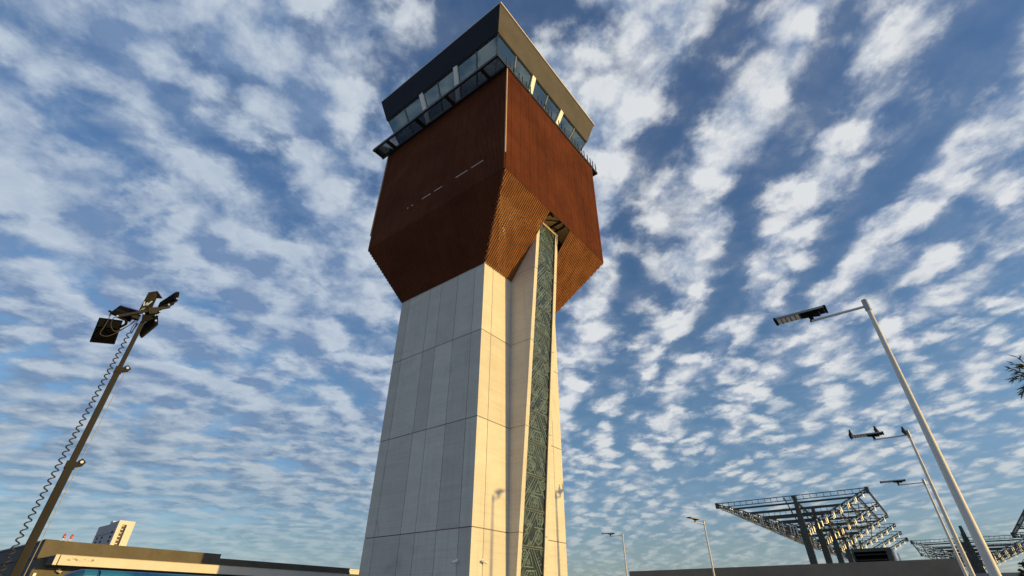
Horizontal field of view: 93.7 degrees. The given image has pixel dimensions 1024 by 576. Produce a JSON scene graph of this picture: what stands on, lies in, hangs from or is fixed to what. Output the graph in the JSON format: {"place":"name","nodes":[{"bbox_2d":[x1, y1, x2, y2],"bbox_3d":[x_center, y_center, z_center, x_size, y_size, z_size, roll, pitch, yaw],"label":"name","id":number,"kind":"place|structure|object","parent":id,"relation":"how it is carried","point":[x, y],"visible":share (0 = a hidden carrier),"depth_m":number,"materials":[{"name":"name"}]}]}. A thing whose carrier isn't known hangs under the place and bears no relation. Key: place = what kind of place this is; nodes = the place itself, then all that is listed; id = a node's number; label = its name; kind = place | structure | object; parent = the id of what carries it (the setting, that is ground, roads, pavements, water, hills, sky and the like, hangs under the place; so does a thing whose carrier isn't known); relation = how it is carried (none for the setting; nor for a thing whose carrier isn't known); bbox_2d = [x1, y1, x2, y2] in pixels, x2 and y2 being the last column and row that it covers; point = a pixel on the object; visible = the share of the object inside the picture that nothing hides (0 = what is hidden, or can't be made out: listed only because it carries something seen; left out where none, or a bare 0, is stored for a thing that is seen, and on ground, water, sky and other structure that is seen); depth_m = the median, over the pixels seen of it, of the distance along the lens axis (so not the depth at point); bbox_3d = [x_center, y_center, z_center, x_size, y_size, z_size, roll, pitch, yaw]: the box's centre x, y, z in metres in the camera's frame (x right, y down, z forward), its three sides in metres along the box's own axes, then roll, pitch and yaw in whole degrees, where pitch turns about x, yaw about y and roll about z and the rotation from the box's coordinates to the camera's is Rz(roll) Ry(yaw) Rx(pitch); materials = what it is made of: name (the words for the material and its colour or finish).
{"place":"outdoors","nodes":[
{"label":"outdoors","id":0,"kind":"place"},
{"bbox_2d":[0,291,179,575],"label":"light tower","id":1,"kind":"structure","parent":0,"point":[107,330],"depth_m":9.43,"materials":[{"name":"metal"}]},
{"bbox_2d":[0,539,358,575],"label":"building","id":2,"kind":"structure","parent":0,"point":[51,557],"depth_m":23.72,"materials":[{"name":"paint"}]},
{"bbox_2d":[62,533,73,540],"bbox_3d":[-21.174,12.215,22.647,0.116,1.110,0.403,-23,-41,31],"label":"obstruction light","id":3,"kind":"object","parent":2,"relation":"on","point":[71,537],"visible":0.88,"depth_m":22.84,"materials":[{"name":"red plastic"}]},
{"bbox_2d":[349,569,358,574],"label":"back building","id":4,"kind":"structure","parent":0,"point":[353,571],"depth_m":41.24,"materials":[{"name":"beige"}]},
{"bbox_2d":[359,2,603,575],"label":"control tower","id":5,"kind":"structure","parent":0,"point":[485,249],"depth_m":30.28,"materials":[{"name":"concrete"}]},
{"bbox_2d":[389,110,411,142],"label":"cab window","id":6,"kind":"structure","parent":5,"relation":"in","point":[400,120],"depth_m":43.05,"materials":[{"name":"blue glass"}]},
{"bbox_2d":[405,98,425,132],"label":"cab window","id":7,"kind":"structure","parent":5,"relation":"in","point":[415,108],"depth_m":42.11,"materials":[{"name":"blue glass"}]},
{"bbox_2d":[424,84,441,119],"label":"cab window","id":8,"kind":"structure","parent":5,"relation":"in","point":[431,95],"depth_m":40.92,"materials":[{"name":"blue glass"}]},
{"bbox_2d":[438,71,455,110],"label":"cab window","id":9,"kind":"structure","parent":5,"relation":"in","point":[447,83],"depth_m":40.08,"materials":[{"name":"blue glass"}]},
{"bbox_2d":[458,53,475,97],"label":"cab window","id":10,"kind":"structure","parent":5,"relation":"in","point":[467,67],"depth_m":38.87,"materials":[{"name":"blue glass"}]},
{"bbox_2d":[477,35,497,84],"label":"cab window","id":11,"kind":"structure","parent":5,"relation":"in","point":[489,50],"depth_m":37.83,"materials":[{"name":"blue glass"}]},
{"bbox_2d":[496,37,514,71],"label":"cab window","id":12,"kind":"structure","parent":5,"relation":"in","point":[504,52],"depth_m":37.96,"materials":[{"name":"blue glass"}]},
{"bbox_2d":[515,59,530,88],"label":"cab window","id":13,"kind":"structure","parent":5,"relation":"in","point":[519,68],"depth_m":39.56,"materials":[{"name":"blue glass"}]},
{"bbox_2d":[532,81,546,109],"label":"cab window","id":14,"kind":"structure","parent":5,"relation":"in","point":[537,91],"depth_m":41.09,"materials":[{"name":"blue glass"}]},
{"bbox_2d":[546,97,558,120],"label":"cab window","id":15,"kind":"structure","parent":5,"relation":"in","point":[549,104],"depth_m":42.35,"materials":[{"name":"blue glass"}]},
{"bbox_2d":[559,116,573,137],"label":"cab window","id":16,"kind":"structure","parent":5,"relation":"in","point":[565,124],"depth_m":43.83,"materials":[{"name":"blue glass"}]},
{"bbox_2d":[570,130,584,150],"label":"cab window","id":17,"kind":"structure","parent":5,"relation":"in","point":[575,136],"depth_m":45.09,"materials":[{"name":"blue glass"}]},
{"bbox_2d":[0,0,1023,575],"label":"sky","id":18,"kind":"structure","parent":0,"point":[757,162],"materials":[{"name":"blue"}]},
{"bbox_2d":[629,558,963,575],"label":"concrete wall","id":19,"kind":"structure","parent":0,"point":[939,567],"depth_m":35.78,"materials":[{"name":"grey concrete"}]},
{"bbox_2d":[969,572,1023,575],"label":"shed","id":20,"kind":"structure","parent":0,"point":[1002,574],"depth_m":31.33,"materials":[{"name":"grey"}]},
{"label":"ground","id":21,"kind":"structure","parent":0,"visible":0},
{"bbox_2d":[92,520,135,545],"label":"building","id":22,"kind":"structure","parent":21,"relation":"on","point":[119,532],"depth_m":594.97,"materials":[{"name":"white concrete"}]},
{"bbox_2d":[63,569,204,575],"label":"window","id":23,"kind":"structure","parent":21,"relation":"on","point":[86,572],"depth_m":8.75,"materials":[{"name":"blue paint"}]},
{"bbox_2d":[601,533,627,575],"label":"street lamp","id":24,"kind":"object","parent":21,"relation":"on","point":[610,534],"visible":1,"depth_m":43.15,"materials":[{"name":"grey metal"}]},
{"bbox_2d":[686,517,714,575],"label":"street lamp","id":25,"kind":"object","parent":21,"relation":"on","point":[695,519],"visible":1,"depth_m":39.15,"materials":[{"name":"grey metal"}]},
{"bbox_2d":[715,487,908,563],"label":"steel canopy","id":26,"kind":"object","parent":21,"relation":"on","point":[793,533],"visible":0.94,"depth_m":53.89,"materials":[{"name":"grey metal"}]},
{"bbox_2d":[850,547,900,561],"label":"equipment box","id":27,"kind":"object","parent":21,"relation":"on","point":[874,554],"visible":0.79,"depth_m":42.88,"materials":[{"name":"black metal"}]},
{"bbox_2d":[773,299,1001,575],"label":"street lamp","id":28,"kind":"object","parent":21,"relation":"on","point":[987,558],"visible":1,"depth_m":11.48,"materials":[{"name":"grey metal"}]},
{"bbox_2d":[850,430,975,575],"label":"street lamp","id":29,"kind":"object","parent":21,"relation":"on","point":[873,435],"visible":1,"depth_m":21.58,"materials":[{"name":"grey metal"}]},
{"bbox_2d":[901,426,906,434],"bbox_3d":[18.964,6.923,23.224,0.188,0.484,0.183,11,-35,-15],"label":"bird","id":30,"kind":"object","parent":29,"relation":"on","point":[903,431],"visible":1,"depth_m":23.19},
{"bbox_2d":[880,479,967,575],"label":"street lamp","id":31,"kind":"object","parent":21,"relation":"on","point":[944,528],"visible":1,"depth_m":30.16,"materials":[{"name":"grey metal"}]},
{"bbox_2d":[910,534,1023,570],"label":"steel canopy","id":32,"kind":"object","parent":21,"relation":"on","point":[1019,545],"visible":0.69,"depth_m":79.08,"materials":[{"name":"grey metal"}]},
{"bbox_2d":[923,526,1023,572],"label":"steel pylon","id":33,"kind":"object","parent":21,"relation":"on","point":[975,562],"visible":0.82,"depth_m":75.20,"materials":[{"name":"black metal"}]},
{"bbox_2d":[1004,354,1023,398],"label":"olive tree","id":34,"kind":"object","parent":21,"relation":"on","point":[1019,367],"visible":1,"depth_m":5.83,"materials":[{"name":"green plant"}]},
{"bbox_2d":[1010,509,1023,539],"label":"steel canopy","id":35,"kind":"object","parent":21,"relation":"on","point":[1014,532],"visible":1,"depth_m":50.21,"materials":[{"name":"grey metal"}]},
{"bbox_2d":[1017,559,1023,575],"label":"bushy tree","id":36,"kind":"object","parent":21,"relation":"on","point":[1019,569],"visible":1,"depth_m":17.17,"materials":[{"name":"green plant"}]}
]}

